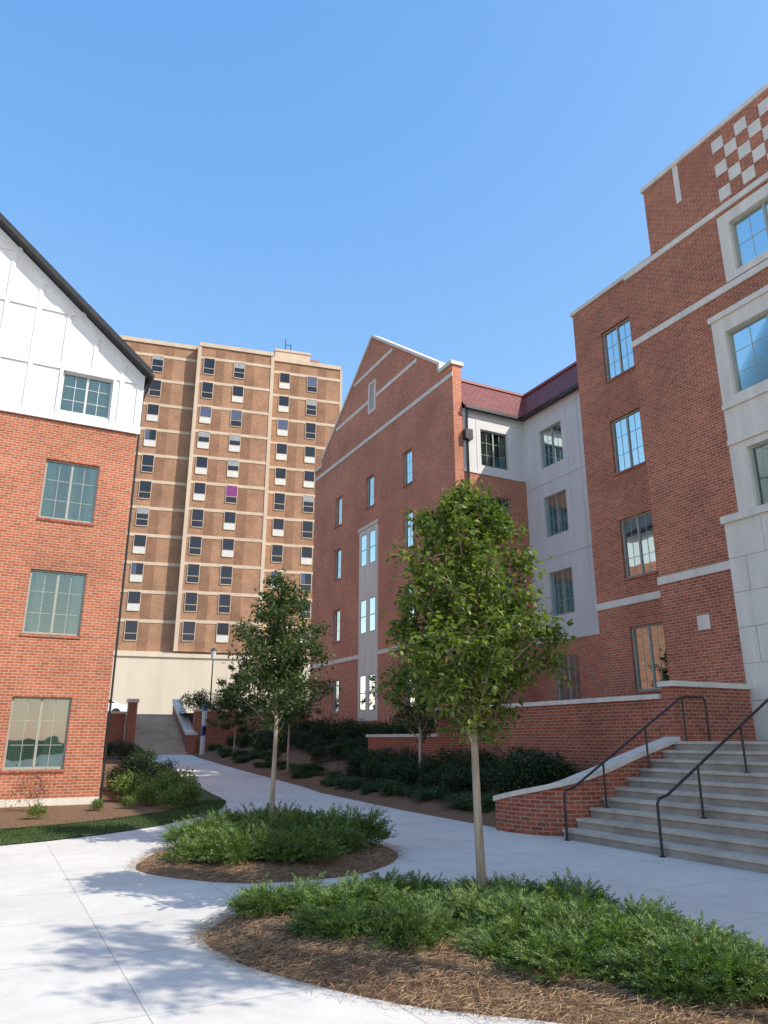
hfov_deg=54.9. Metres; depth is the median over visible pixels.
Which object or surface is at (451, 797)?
groundcover shrub
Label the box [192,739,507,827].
planting bed bank
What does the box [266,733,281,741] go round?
evergreen shrub
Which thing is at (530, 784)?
evergreen shrub
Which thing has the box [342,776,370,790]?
groundcover shrub
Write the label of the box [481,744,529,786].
evergreen shrub
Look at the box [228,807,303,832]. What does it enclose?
juniper shrub
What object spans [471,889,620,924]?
juniper shrub
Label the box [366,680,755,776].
terrace retaining wall
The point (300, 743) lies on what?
evergreen shrub
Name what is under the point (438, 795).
groundcover shrub
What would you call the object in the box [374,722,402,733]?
evergreen shrub
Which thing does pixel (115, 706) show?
parked car
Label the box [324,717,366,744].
evergreen shrub
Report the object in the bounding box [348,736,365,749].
evergreen shrub
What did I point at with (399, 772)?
evergreen shrub
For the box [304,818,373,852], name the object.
juniper shrub
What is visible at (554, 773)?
evergreen shrub
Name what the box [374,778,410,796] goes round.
groundcover shrub
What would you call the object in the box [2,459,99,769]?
window frames
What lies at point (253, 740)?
evergreen shrub
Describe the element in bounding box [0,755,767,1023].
concrete plaza pavement
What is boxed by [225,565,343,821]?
young maple tree
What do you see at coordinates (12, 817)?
planting bed
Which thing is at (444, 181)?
sky
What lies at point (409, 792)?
groundcover shrub
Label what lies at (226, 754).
groundcover shrub
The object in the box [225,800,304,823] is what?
juniper shrub
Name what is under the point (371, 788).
groundcover shrub
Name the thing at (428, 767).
evergreen shrub
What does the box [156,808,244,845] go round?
juniper shrub
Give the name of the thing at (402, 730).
evergreen shrub
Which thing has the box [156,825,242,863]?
juniper shrub
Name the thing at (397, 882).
juniper shrub
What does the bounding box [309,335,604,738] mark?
brick gabled dormitory with recess
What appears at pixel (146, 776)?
light green shrub
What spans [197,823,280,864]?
juniper shrub
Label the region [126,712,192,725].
ground
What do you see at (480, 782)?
evergreen shrub
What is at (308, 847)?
juniper shrub
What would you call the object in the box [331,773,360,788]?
groundcover shrub
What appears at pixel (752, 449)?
window frames
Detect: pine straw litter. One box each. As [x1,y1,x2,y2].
[177,898,767,1023]
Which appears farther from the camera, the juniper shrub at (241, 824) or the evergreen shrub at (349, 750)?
the evergreen shrub at (349, 750)
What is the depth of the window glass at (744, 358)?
21.45 m
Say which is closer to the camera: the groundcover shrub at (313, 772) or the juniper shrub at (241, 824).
the juniper shrub at (241, 824)
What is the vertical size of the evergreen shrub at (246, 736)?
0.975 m
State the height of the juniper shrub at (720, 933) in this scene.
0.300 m
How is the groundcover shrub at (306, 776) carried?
on the planting bed bank
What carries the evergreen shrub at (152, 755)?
on the planting bed at (12, 817)
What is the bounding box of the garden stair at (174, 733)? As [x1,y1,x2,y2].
[123,699,197,754]
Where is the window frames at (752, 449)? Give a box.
[603,199,767,690]
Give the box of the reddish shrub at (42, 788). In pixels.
[3,764,55,810]
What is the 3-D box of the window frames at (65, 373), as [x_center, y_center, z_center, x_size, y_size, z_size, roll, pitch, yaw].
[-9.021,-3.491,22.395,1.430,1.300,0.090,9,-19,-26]
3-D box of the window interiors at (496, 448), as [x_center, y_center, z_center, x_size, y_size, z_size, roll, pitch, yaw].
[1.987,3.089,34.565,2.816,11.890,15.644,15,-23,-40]
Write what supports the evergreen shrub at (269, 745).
on the planting bed bank
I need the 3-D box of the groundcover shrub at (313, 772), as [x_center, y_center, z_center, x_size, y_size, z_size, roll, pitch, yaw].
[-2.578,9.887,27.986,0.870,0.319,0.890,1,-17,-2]
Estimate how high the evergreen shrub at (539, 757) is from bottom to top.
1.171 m
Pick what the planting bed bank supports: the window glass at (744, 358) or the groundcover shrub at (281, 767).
the groundcover shrub at (281, 767)
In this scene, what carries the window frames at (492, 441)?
in the brick gabled dormitory with recess at (410, 426)
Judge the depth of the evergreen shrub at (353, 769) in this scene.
25.80 m
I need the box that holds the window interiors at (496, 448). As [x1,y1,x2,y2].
[486,433,505,610]
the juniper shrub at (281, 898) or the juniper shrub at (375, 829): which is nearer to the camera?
the juniper shrub at (281, 898)
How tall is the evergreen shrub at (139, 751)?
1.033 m
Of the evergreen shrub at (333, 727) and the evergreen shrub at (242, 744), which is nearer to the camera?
the evergreen shrub at (333, 727)
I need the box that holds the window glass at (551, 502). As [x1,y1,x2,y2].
[334,423,581,711]
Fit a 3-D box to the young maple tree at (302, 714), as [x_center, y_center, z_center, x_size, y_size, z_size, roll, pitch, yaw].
[-3.791,8.084,30.145,2.697,4.893,2.572,3,-17,-9]
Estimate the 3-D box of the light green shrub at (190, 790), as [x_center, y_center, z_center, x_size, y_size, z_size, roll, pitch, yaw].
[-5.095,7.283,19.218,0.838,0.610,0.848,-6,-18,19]
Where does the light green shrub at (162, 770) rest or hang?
on the planting bed at (12, 817)
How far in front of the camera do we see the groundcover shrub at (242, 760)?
35.27 m
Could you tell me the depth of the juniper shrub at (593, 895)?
6.92 m
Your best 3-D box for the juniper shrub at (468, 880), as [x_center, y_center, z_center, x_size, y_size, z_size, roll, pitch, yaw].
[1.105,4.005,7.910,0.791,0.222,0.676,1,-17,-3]
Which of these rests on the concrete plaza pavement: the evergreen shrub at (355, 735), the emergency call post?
the emergency call post
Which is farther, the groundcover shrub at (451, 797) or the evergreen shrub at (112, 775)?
the evergreen shrub at (112, 775)
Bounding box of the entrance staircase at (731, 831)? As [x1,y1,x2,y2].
[562,741,767,873]
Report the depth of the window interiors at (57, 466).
21.94 m
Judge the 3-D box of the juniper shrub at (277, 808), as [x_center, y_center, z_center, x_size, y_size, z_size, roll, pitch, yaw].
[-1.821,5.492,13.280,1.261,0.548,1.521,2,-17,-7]
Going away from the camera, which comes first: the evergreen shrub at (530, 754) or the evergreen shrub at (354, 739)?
the evergreen shrub at (530, 754)
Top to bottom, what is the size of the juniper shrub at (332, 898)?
0.364 m
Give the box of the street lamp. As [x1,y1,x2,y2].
[210,648,216,699]
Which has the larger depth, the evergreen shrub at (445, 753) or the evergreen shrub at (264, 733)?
the evergreen shrub at (264, 733)
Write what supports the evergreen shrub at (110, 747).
on the planting bed at (12, 817)
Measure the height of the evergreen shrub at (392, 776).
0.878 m
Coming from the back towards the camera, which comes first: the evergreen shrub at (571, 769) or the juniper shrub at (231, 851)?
the evergreen shrub at (571, 769)
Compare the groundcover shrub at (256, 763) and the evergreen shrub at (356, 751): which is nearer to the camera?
the evergreen shrub at (356, 751)
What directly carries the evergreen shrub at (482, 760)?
on the planting bed bank
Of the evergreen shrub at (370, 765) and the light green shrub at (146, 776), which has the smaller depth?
the light green shrub at (146, 776)
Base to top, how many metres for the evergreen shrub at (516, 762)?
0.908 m
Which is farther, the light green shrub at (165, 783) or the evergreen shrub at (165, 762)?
the evergreen shrub at (165, 762)
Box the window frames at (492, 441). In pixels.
[333,422,580,712]
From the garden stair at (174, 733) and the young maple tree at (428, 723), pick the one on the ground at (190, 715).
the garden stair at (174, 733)
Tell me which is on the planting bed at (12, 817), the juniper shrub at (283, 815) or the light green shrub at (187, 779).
the light green shrub at (187, 779)
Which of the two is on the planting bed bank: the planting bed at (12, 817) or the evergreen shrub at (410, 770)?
the evergreen shrub at (410, 770)
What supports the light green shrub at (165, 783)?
on the planting bed at (12, 817)
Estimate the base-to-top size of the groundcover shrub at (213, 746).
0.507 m
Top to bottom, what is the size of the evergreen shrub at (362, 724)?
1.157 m
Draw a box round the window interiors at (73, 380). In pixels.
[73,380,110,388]
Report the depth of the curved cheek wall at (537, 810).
13.82 m
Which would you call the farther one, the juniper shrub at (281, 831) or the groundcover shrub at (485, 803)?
the groundcover shrub at (485, 803)
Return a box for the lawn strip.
[0,755,225,844]
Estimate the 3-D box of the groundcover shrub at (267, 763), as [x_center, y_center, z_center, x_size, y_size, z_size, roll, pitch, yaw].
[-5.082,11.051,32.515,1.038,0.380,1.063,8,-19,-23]
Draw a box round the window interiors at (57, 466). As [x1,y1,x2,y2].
[32,466,89,576]
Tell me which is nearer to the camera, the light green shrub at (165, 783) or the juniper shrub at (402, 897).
the juniper shrub at (402, 897)
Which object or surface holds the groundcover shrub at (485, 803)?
on the planting bed bank
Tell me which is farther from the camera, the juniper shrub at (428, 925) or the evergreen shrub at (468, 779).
the evergreen shrub at (468, 779)
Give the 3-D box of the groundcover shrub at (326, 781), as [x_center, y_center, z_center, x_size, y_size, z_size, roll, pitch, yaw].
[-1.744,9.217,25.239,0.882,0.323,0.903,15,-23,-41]
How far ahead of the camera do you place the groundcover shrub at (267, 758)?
33.89 m
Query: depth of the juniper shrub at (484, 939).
5.71 m
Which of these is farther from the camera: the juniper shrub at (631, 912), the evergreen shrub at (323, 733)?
the evergreen shrub at (323, 733)
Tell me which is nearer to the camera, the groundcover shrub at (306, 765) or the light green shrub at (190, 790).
the light green shrub at (190, 790)
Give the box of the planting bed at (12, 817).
[0,757,192,828]
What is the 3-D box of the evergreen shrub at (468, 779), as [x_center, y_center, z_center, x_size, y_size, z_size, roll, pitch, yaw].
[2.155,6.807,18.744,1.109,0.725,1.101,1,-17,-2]
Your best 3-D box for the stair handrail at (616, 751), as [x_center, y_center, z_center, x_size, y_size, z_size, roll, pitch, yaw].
[4.930,4.783,14.142,3.990,2.543,0.100,9,-19,-26]
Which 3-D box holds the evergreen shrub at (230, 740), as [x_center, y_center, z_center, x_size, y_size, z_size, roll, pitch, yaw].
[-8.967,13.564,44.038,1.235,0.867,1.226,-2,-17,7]
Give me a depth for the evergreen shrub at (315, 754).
30.89 m
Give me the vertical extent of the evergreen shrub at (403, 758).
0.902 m
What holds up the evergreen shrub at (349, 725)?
on the planting bed bank
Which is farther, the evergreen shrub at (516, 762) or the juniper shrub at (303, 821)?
the evergreen shrub at (516, 762)
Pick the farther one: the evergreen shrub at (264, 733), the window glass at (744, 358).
the evergreen shrub at (264, 733)
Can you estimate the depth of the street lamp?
49.56 m
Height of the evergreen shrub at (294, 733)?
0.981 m
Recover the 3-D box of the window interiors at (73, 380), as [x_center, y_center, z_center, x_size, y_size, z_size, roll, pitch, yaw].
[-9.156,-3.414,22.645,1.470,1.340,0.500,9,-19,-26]
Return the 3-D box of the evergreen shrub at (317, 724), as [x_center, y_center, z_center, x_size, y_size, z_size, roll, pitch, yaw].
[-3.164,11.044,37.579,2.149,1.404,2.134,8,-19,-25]
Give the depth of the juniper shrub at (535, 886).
7.34 m
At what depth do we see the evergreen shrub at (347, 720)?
36.43 m
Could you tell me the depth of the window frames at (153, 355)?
83.92 m
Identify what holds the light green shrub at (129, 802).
on the planting bed at (12, 817)
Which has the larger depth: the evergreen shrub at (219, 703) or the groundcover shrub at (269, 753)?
the evergreen shrub at (219, 703)
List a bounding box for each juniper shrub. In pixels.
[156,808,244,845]
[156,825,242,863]
[184,813,277,850]
[190,801,263,826]
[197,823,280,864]
[219,871,334,918]
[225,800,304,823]
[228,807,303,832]
[243,821,350,864]
[250,803,299,818]
[269,820,324,841]
[273,805,335,832]
[274,898,407,942]
[289,869,400,918]
[293,807,352,820]
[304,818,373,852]
[305,799,399,843]
[331,868,420,898]
[350,882,447,917]
[354,892,472,956]
[394,870,457,902]
[416,878,532,926]
[441,877,522,894]
[442,920,558,963]
[456,887,578,955]
[457,875,511,892]
[458,871,578,901]
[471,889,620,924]
[488,909,625,985]
[499,881,569,893]
[519,867,620,912]
[521,886,696,955]
[577,941,757,1007]
[589,891,694,935]
[597,913,767,1007]
[643,911,767,961]
[686,929,767,1000]
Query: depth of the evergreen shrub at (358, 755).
26.50 m
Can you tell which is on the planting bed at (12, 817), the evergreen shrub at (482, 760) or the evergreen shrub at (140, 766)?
the evergreen shrub at (140, 766)
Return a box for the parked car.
[108,698,126,711]
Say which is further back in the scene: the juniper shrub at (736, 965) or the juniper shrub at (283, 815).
the juniper shrub at (283, 815)
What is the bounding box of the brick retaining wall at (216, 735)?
[103,709,308,753]
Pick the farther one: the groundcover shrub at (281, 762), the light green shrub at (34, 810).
the groundcover shrub at (281, 762)
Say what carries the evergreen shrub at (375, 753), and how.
on the planting bed bank
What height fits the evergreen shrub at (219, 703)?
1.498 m
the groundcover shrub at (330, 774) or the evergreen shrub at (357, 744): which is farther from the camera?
the evergreen shrub at (357, 744)
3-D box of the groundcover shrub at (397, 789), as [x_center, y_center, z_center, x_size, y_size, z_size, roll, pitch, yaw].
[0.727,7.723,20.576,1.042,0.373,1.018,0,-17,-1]
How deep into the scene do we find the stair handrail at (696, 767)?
11.83 m
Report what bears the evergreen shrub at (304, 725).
on the planting bed bank
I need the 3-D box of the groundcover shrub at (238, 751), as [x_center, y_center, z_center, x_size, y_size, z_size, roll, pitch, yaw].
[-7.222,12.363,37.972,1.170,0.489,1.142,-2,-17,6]
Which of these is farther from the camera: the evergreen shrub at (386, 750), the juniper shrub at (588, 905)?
the evergreen shrub at (386, 750)
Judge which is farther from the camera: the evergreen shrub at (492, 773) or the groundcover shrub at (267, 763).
the groundcover shrub at (267, 763)
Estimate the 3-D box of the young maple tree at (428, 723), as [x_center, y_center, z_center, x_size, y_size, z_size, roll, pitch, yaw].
[1.167,5.720,21.922,2.384,4.569,2.667,9,-19,-26]
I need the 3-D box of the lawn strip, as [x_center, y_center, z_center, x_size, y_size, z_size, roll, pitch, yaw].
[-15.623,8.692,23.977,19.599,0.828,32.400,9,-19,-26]
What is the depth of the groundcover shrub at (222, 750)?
40.24 m
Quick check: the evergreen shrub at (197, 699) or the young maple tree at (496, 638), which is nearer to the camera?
the young maple tree at (496, 638)
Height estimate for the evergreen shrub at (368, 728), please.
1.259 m
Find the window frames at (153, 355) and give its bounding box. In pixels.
[123,355,317,643]
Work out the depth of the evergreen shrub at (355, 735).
32.76 m
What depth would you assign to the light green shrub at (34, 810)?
15.88 m
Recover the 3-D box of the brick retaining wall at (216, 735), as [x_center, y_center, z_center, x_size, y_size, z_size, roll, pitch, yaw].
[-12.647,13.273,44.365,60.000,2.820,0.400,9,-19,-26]
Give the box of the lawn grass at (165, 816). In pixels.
[0,799,225,844]
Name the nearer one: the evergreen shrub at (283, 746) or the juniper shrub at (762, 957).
the juniper shrub at (762, 957)
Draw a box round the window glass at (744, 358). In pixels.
[605,202,767,688]
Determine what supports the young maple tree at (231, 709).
on the planting bed bank
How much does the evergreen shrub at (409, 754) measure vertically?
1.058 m
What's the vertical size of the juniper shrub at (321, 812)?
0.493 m
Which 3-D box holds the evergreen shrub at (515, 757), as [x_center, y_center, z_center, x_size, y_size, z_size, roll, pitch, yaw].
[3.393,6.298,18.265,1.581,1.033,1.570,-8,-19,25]
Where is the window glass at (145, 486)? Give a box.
[124,356,316,643]
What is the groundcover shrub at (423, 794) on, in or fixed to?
on the planting bed bank
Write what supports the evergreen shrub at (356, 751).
on the planting bed bank
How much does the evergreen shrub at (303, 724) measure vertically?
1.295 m
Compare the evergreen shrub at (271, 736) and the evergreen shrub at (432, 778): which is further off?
the evergreen shrub at (271, 736)
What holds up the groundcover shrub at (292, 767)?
on the planting bed bank
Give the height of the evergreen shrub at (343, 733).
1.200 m
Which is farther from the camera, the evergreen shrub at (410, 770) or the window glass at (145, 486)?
the window glass at (145, 486)
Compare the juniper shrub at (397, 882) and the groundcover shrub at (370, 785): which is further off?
the groundcover shrub at (370, 785)
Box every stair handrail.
[563,696,711,840]
[656,698,767,857]
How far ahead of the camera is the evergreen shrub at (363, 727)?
33.10 m
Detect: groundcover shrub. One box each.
[206,743,224,750]
[214,746,232,753]
[219,751,232,757]
[232,749,249,755]
[233,755,250,762]
[246,748,261,753]
[246,751,259,759]
[252,761,264,767]
[258,759,278,767]
[260,749,279,758]
[263,755,280,760]
[276,760,289,766]
[277,764,290,769]
[288,765,302,772]
[288,771,304,777]
[291,771,304,777]
[294,760,321,772]
[301,762,328,772]
[304,774,313,778]
[305,770,322,775]
[321,769,345,778]
[322,777,336,786]
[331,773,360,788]
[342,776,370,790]
[358,784,377,793]
[362,779,385,792]
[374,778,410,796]
[392,784,425,795]
[403,787,429,797]
[411,786,437,800]
[429,784,469,799]
[439,791,472,808]
[450,796,471,810]
[460,791,497,812]
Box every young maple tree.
[201,663,262,754]
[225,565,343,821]
[258,659,323,773]
[368,477,576,890]
[377,641,449,786]
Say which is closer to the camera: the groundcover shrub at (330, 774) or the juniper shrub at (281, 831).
the juniper shrub at (281, 831)
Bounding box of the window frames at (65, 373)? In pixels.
[58,372,112,418]
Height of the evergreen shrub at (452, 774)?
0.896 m
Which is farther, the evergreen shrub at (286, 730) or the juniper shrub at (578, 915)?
the evergreen shrub at (286, 730)
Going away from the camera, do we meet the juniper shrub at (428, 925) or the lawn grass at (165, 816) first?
the juniper shrub at (428, 925)
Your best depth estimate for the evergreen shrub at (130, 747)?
35.45 m
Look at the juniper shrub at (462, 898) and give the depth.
6.88 m
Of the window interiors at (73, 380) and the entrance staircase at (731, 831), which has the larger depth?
the window interiors at (73, 380)
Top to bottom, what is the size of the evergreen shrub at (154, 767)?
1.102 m
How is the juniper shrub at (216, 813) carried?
on the mulch bed at (283, 877)
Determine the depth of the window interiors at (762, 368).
18.07 m
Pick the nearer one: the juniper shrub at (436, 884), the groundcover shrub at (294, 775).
the juniper shrub at (436, 884)
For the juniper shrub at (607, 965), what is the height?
0.260 m
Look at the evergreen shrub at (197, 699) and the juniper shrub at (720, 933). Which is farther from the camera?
the evergreen shrub at (197, 699)
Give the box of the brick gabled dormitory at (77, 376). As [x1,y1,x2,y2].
[0,212,154,807]
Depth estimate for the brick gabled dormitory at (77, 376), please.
21.11 m
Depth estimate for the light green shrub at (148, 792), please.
19.00 m
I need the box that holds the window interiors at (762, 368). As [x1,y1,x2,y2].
[745,258,767,494]
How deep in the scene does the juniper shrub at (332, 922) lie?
6.29 m
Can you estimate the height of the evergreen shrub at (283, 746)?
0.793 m
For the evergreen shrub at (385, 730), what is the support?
on the planting bed bank
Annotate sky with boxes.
[0,0,767,405]
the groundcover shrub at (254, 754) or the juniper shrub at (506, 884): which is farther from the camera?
the groundcover shrub at (254, 754)
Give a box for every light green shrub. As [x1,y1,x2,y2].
[25,801,47,819]
[88,798,103,810]
[106,767,146,800]
[118,794,137,807]
[127,766,159,797]
[131,780,162,804]
[133,769,177,803]
[153,783,183,809]
[154,763,181,776]
[164,767,195,792]
[171,773,202,799]
[177,781,203,804]
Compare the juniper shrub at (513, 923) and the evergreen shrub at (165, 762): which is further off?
the evergreen shrub at (165, 762)
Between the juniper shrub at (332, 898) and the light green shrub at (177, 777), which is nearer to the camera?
the juniper shrub at (332, 898)
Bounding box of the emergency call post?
[199,704,207,754]
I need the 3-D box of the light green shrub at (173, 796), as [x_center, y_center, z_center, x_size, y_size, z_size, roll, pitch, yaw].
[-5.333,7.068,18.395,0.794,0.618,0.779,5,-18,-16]
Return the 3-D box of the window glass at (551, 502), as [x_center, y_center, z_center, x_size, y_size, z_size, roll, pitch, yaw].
[1.712,3.051,34.438,2.328,11.850,15.494,15,-23,-40]
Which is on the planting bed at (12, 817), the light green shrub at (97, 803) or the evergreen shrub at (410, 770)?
the light green shrub at (97, 803)
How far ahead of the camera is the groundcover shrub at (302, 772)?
28.28 m
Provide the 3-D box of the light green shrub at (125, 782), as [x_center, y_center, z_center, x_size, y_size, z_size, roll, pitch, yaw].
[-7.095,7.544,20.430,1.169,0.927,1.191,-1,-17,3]
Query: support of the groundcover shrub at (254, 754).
on the planting bed bank
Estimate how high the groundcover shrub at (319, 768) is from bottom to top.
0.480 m
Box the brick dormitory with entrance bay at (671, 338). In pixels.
[570,82,767,740]
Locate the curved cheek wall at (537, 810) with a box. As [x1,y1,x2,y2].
[493,737,680,836]
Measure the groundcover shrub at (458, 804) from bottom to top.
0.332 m
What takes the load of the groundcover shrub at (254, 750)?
on the planting bed bank
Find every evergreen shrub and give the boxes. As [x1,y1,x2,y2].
[103,737,131,758]
[104,755,151,789]
[111,739,144,760]
[114,762,161,791]
[116,753,162,773]
[122,749,160,772]
[127,745,156,761]
[150,758,178,770]
[177,688,215,713]
[204,691,230,709]
[224,732,241,746]
[235,735,249,747]
[238,729,260,745]
[248,735,271,749]
[250,729,272,744]
[256,738,278,751]
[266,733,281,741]
[273,722,294,739]
[277,738,294,752]
[287,729,306,748]
[290,718,310,735]
[293,731,324,751]
[295,719,320,731]
[306,715,338,740]
[309,745,334,762]
[314,724,337,743]
[322,718,349,742]
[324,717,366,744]
[335,720,362,740]
[335,742,366,768]
[339,718,369,737]
[343,721,367,737]
[344,744,367,766]
[344,748,379,776]
[344,750,369,776]
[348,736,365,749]
[348,739,366,756]
[349,748,374,769]
[350,725,372,740]
[351,721,384,736]
[357,753,396,784]
[359,720,392,741]
[359,747,390,778]
[373,719,406,733]
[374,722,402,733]
[374,745,406,764]
[383,758,418,783]
[387,761,417,786]
[388,719,435,733]
[389,752,423,770]
[394,746,425,761]
[396,758,426,787]
[414,754,458,788]
[418,745,467,772]
[423,764,457,788]
[434,760,482,794]
[446,744,503,780]
[451,766,487,792]
[454,767,489,791]
[480,759,516,794]
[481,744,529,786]
[493,755,555,793]
[496,745,569,792]
[496,746,544,777]
[503,751,528,781]
[507,761,561,791]
[510,746,549,767]
[531,749,581,781]
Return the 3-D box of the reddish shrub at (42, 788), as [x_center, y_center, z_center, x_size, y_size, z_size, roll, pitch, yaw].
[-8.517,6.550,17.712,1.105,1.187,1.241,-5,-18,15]

